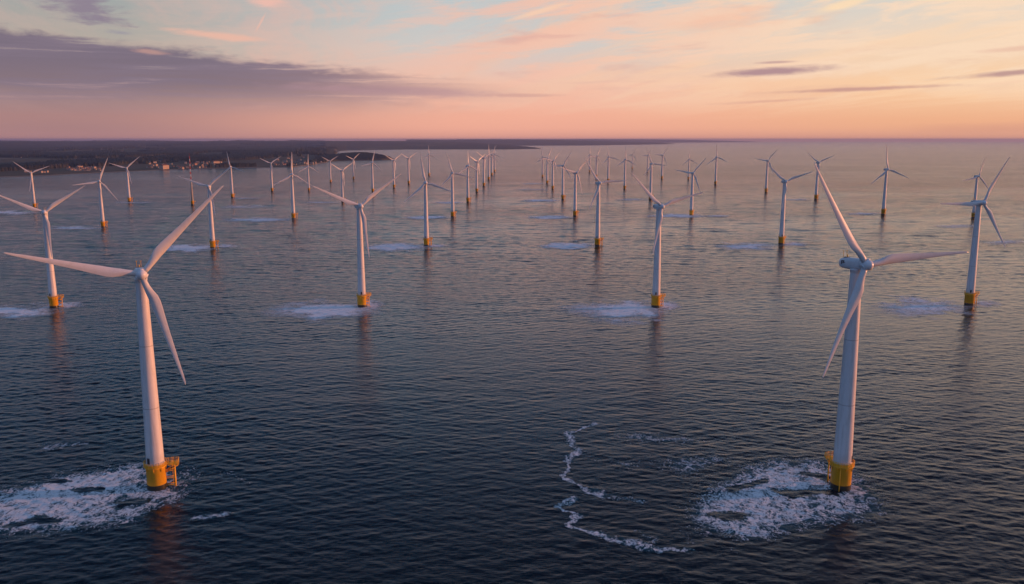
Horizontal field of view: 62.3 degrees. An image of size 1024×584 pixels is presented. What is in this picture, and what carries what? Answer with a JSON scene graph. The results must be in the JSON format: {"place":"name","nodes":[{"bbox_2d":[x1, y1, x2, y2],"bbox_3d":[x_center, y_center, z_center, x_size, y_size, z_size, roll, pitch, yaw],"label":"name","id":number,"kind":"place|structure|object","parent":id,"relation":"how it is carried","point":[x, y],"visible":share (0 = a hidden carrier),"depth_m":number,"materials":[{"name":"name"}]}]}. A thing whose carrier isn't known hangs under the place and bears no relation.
{"place":"outdoors","nodes":[
{"label":"outdoors","id":0,"kind":"place"},
{"bbox_2d":[0,141,338,176],"bbox_3d":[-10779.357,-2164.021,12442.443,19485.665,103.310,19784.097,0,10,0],"label":"land","id":1,"kind":"structure","parent":0,"point":[260,163],"depth_m":4165.04,"materials":[{"name":"green plant"}]},
{"bbox_2d":[159,164,168,168],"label":"shore hotel","id":2,"kind":"structure","parent":1,"relation":"on","point":[163,166],"depth_m":3681.97,"materials":[{"name":"concrete"}]},
{"bbox_2d":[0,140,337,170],"bbox_3d":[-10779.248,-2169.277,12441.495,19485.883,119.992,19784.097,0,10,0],"label":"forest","id":3,"kind":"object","parent":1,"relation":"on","point":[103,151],"visible":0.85,"depth_m":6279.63,"materials":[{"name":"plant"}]},
{"bbox_2d":[326,141,540,150],"bbox_3d":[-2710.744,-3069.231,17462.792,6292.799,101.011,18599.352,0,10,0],"label":"bay coast","id":4,"kind":"structure","parent":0,"point":[384,145],"depth_m":12160.63,"materials":[{"name":"soil"}]},
{"bbox_2d":[0,142,1023,583],"bbox_3d":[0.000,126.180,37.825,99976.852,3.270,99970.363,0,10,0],"label":"water","id":5,"kind":"structure","parent":0,"point":[424,414],"depth_m":489.44,"materials":[{"name":"blue liquid"}]},
{"bbox_2d":[14,162,47,207],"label":"wind turbine","id":6,"kind":"object","parent":5,"relation":"in","point":[34,203],"visible":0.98,"depth_m":1634.08,"materials":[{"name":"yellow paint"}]},
{"bbox_2d":[0,186,83,308],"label":"wind turbine","id":7,"kind":"object","parent":5,"relation":"in","point":[53,296],"visible":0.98,"depth_m":658.24,"materials":[{"name":"white paint"}]},
{"bbox_2d":[75,158,116,226],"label":"wind turbine","id":8,"kind":"object","parent":5,"relation":"in","point":[103,221],"visible":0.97,"depth_m":1270.51,"materials":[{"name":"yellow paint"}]},
{"bbox_2d":[3,186,222,490],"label":"wind turbine","id":9,"kind":"object","parent":5,"relation":"in","point":[155,465],"visible":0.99,"depth_m":310.92,"materials":[{"name":"white paint"}]},
{"bbox_2d":[110,156,139,201],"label":"wind turbine","id":10,"kind":"object","parent":5,"relation":"in","point":[128,187],"visible":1,"depth_m":1788.50,"materials":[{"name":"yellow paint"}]},
{"bbox_2d":[189,156,193,204],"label":"striped mast","id":11,"kind":"object","parent":5,"relation":"in","point":[192,201],"visible":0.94,"depth_m":1710.89,"materials":[{"name":"metal"}]},
{"bbox_2d":[181,167,230,248],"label":"wind turbine","id":12,"kind":"object","parent":5,"relation":"in","point":[213,241],"visible":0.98,"depth_m":1021.95,"materials":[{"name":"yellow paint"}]},
{"bbox_2d":[224,154,243,197],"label":"wind turbine","id":13,"kind":"object","parent":5,"relation":"in","point":[232,195],"visible":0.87,"depth_m":1919.66,"materials":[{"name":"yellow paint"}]},
{"bbox_2d":[260,157,279,191],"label":"wind turbine","id":14,"kind":"object","parent":5,"relation":"in","point":[271,173],"visible":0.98,"depth_m":2154.03,"materials":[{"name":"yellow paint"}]},
{"bbox_2d":[274,155,311,218],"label":"wind turbine","id":15,"kind":"object","parent":5,"relation":"in","point":[293,213],"visible":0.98,"depth_m":1406.58,"materials":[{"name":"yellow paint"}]},
{"bbox_2d":[299,162,315,190],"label":"wind turbine","id":16,"kind":"object","parent":5,"relation":"in","point":[307,167],"visible":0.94,"depth_m":2173.21,"materials":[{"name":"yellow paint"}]},
{"bbox_2d":[324,157,335,181],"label":"wind turbine","id":17,"kind":"object","parent":5,"relation":"in","point":[330,167],"visible":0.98,"depth_m":2601.07,"materials":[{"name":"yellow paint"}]},
{"bbox_2d":[330,163,351,201],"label":"wind turbine","id":18,"kind":"object","parent":5,"relation":"in","point":[342,179],"visible":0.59,"depth_m":1789.51,"materials":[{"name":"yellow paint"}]},
{"bbox_2d":[347,156,355,178],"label":"wind turbine","id":19,"kind":"object","parent":5,"relation":"in","point":[353,165],"visible":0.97,"depth_m":2822.70,"materials":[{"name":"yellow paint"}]},
{"bbox_2d":[313,174,400,307],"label":"wind turbine","id":20,"kind":"object","parent":5,"relation":"in","point":[362,294],"visible":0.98,"depth_m":661.01,"materials":[{"name":"white paint"}]},
{"bbox_2d":[362,151,378,191],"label":"wind turbine","id":21,"kind":"object","parent":5,"relation":"in","point":[372,180],"visible":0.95,"depth_m":2118.89,"materials":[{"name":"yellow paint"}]},
{"bbox_2d":[387,155,399,187],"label":"wind turbine","id":22,"kind":"object","parent":5,"relation":"in","point":[393,170],"visible":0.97,"depth_m":2304.47,"materials":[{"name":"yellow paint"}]},
{"bbox_2d":[402,153,415,183],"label":"wind turbine","id":23,"kind":"object","parent":5,"relation":"in","point":[408,167],"visible":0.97,"depth_m":2510.78,"materials":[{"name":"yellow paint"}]},
{"bbox_2d":[406,154,453,245],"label":"wind turbine","id":24,"kind":"object","parent":5,"relation":"in","point":[426,238],"visible":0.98,"depth_m":1045.23,"materials":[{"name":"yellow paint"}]},
{"bbox_2d":[423,146,436,175],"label":"wind turbine","id":25,"kind":"object","parent":5,"relation":"in","point":[429,173],"visible":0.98,"depth_m":3086.46,"materials":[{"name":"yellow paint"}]},
{"bbox_2d":[441,154,471,216],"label":"wind turbine","id":26,"kind":"object","parent":5,"relation":"in","point":[452,211],"visible":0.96,"depth_m":1436.59,"materials":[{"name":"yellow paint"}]},
{"bbox_2d":[460,158,480,201],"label":"wind turbine","id":27,"kind":"object","parent":5,"relation":"in","point":[468,199],"visible":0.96,"depth_m":1777.10,"materials":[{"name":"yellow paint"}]},
{"bbox_2d":[470,156,482,191],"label":"wind turbine","id":28,"kind":"object","parent":5,"relation":"in","point":[476,161],"visible":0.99,"depth_m":2120.68,"materials":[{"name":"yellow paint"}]},
{"bbox_2d":[476,151,492,185],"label":"wind turbine","id":29,"kind":"object","parent":5,"relation":"in","point":[483,158],"visible":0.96,"depth_m":2389.17,"materials":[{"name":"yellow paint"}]},
{"bbox_2d":[481,148,497,179],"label":"wind turbine","id":30,"kind":"object","parent":5,"relation":"in","point":[488,165],"visible":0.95,"depth_m":2762.65,"materials":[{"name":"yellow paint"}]},
{"bbox_2d":[490,148,496,175],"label":"wind turbine","id":31,"kind":"object","parent":5,"relation":"in","point":[492,173],"visible":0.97,"depth_m":3101.76,"materials":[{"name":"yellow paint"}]},
{"bbox_2d":[0,183,1017,553],"bbox_3d":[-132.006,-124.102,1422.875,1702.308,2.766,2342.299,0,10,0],"label":"sea foam","id":32,"kind":"object","parent":5,"relation":"on","point":[764,507],"visible":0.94,"depth_m":317.60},
{"bbox_2d":[539,148,545,176],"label":"wind turbine","id":33,"kind":"object","parent":5,"relation":"in","point":[542,163],"visible":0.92,"depth_m":2946.85,"materials":[{"name":"white paint"}]},
{"bbox_2d":[544,149,554,183],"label":"wind turbine","id":34,"kind":"object","parent":5,"relation":"in","point":[547,181],"visible":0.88,"depth_m":2536.99,"materials":[{"name":"white paint"}]},
{"bbox_2d":[545,151,560,188],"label":"wind turbine","id":35,"kind":"object","parent":5,"relation":"in","point":[553,163],"visible":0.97,"depth_m":2246.24,"materials":[{"name":"white paint"}]},
{"bbox_2d":[549,154,570,199],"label":"wind turbine","id":36,"kind":"object","parent":5,"relation":"in","point":[562,195],"visible":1,"depth_m":1863.67,"materials":[{"name":"white paint"}]},
{"bbox_2d":[561,157,589,216],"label":"wind turbine","id":37,"kind":"object","parent":5,"relation":"in","point":[575,211],"visible":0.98,"depth_m":1452.73,"materials":[{"name":"white paint"}]},
{"bbox_2d":[590,148,601,175],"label":"wind turbine","id":38,"kind":"object","parent":5,"relation":"in","point":[596,161],"visible":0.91,"depth_m":2945.94,"materials":[{"name":"white paint"}]},
{"bbox_2d":[585,159,627,245],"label":"wind turbine","id":39,"kind":"object","parent":5,"relation":"in","point":[597,238],"visible":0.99,"depth_m":1045.85,"materials":[{"name":"white paint"}]},
{"bbox_2d":[602,149,617,179],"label":"wind turbine","id":40,"kind":"object","parent":5,"relation":"in","point":[608,157],"visible":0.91,"depth_m":2650.99,"materials":[{"name":"white paint"}]},
{"bbox_2d":[617,148,636,188],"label":"wind turbine","id":41,"kind":"object","parent":5,"relation":"in","point":[624,185],"visible":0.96,"depth_m":2244.68,"materials":[{"name":"white paint"}]},
{"bbox_2d":[645,150,665,198],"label":"wind turbine","id":42,"kind":"object","parent":5,"relation":"in","point":[650,168],"visible":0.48,"depth_m":1862.64,"materials":[{"name":"white paint"}]},
{"bbox_2d":[655,148,667,178],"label":"wind turbine","id":43,"kind":"object","parent":5,"relation":"in","point":[662,164],"visible":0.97,"depth_m":2821.71,"materials":[{"name":"white paint"}]},
{"bbox_2d":[632,173,703,307],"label":"wind turbine","id":44,"kind":"object","parent":5,"relation":"in","point":[656,296],"visible":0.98,"depth_m":660.08,"materials":[{"name":"white paint"}]},
{"bbox_2d":[682,148,695,178],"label":"wind turbine","id":45,"kind":"object","parent":5,"relation":"in","point":[688,163],"visible":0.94,"depth_m":2790.76,"materials":[{"name":"white paint"}]},
{"bbox_2d":[677,158,705,215],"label":"wind turbine","id":46,"kind":"object","parent":5,"relation":"in","point":[691,211],"visible":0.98,"depth_m":1467.93,"materials":[{"name":"white paint"}]},
{"bbox_2d":[709,146,726,184],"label":"wind turbine","id":47,"kind":"object","parent":5,"relation":"in","point":[715,180],"visible":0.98,"depth_m":2477.45,"materials":[{"name":"white paint"}]},
{"bbox_2d":[754,150,776,191],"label":"wind turbine","id":48,"kind":"object","parent":5,"relation":"in","point":[766,182],"visible":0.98,"depth_m":2102.31,"materials":[{"name":"white paint"}]},
{"bbox_2d":[767,164,810,244],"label":"wind turbine","id":49,"kind":"object","parent":5,"relation":"in","point":[781,236],"visible":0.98,"depth_m":1062.79,"materials":[{"name":"white paint"}]},
{"bbox_2d":[808,153,834,198],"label":"wind turbine","id":50,"kind":"object","parent":5,"relation":"in","point":[816,195],"visible":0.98,"depth_m":1865.00,"materials":[{"name":"white paint"}]},
{"bbox_2d":[870,145,907,213],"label":"wind turbine","id":51,"kind":"object","parent":5,"relation":"in","point":[883,209],"visible":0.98,"depth_m":1483.91,"materials":[{"name":"white paint"}]},
{"bbox_2d":[814,162,967,491],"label":"wind turbine","id":52,"kind":"object","parent":5,"relation":"in","point":[840,461],"visible":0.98,"depth_m":311.40,"materials":[{"name":"white paint"}]},
{"bbox_2d":[940,157,1009,305],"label":"wind turbine","id":53,"kind":"object","parent":5,"relation":"in","point":[970,296],"visible":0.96,"depth_m":667.83,"materials":[{"name":"white paint"}]},
{"bbox_2d":[963,157,988,217],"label":"wind turbine","id":54,"kind":"object","parent":5,"relation":"in","point":[975,197],"visible":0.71,"depth_m":1420.85,"materials":[{"name":"white paint"}]},
{"bbox_2d":[0,0,1023,141],"label":"sky","id":55,"kind":"structure","parent":0,"point":[71,70],"materials":[{"name":"pink"}]},
{"bbox_2d":[406,139,672,145],"bbox_3d":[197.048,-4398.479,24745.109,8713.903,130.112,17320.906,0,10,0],"label":"coast","id":56,"kind":"structure","parent":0,"point":[518,142],"depth_m":20141.28,"materials":[{"name":"soil"}]},
{"bbox_2d":[457,139,754,142],"bbox_3d":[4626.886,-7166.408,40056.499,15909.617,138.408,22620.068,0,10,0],"label":"distant coast","id":57,"kind":"structure","parent":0,"point":[661,141],"depth_m":36697.24,"materials":[{"name":"soil"}]},
{"bbox_3d":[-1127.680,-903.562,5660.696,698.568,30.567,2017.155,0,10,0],"label":"headland","id":58,"kind":"structure","parent":0,"visible":0},
{"bbox_2d":[315,152,392,161],"bbox_3d":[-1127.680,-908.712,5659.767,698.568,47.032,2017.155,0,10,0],"label":"headland forest","id":59,"kind":"object","parent":58,"relation":"on","point":[357,155],"visible":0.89,"depth_m":5446.36,"materials":[{"name":"plant"}]}
]}

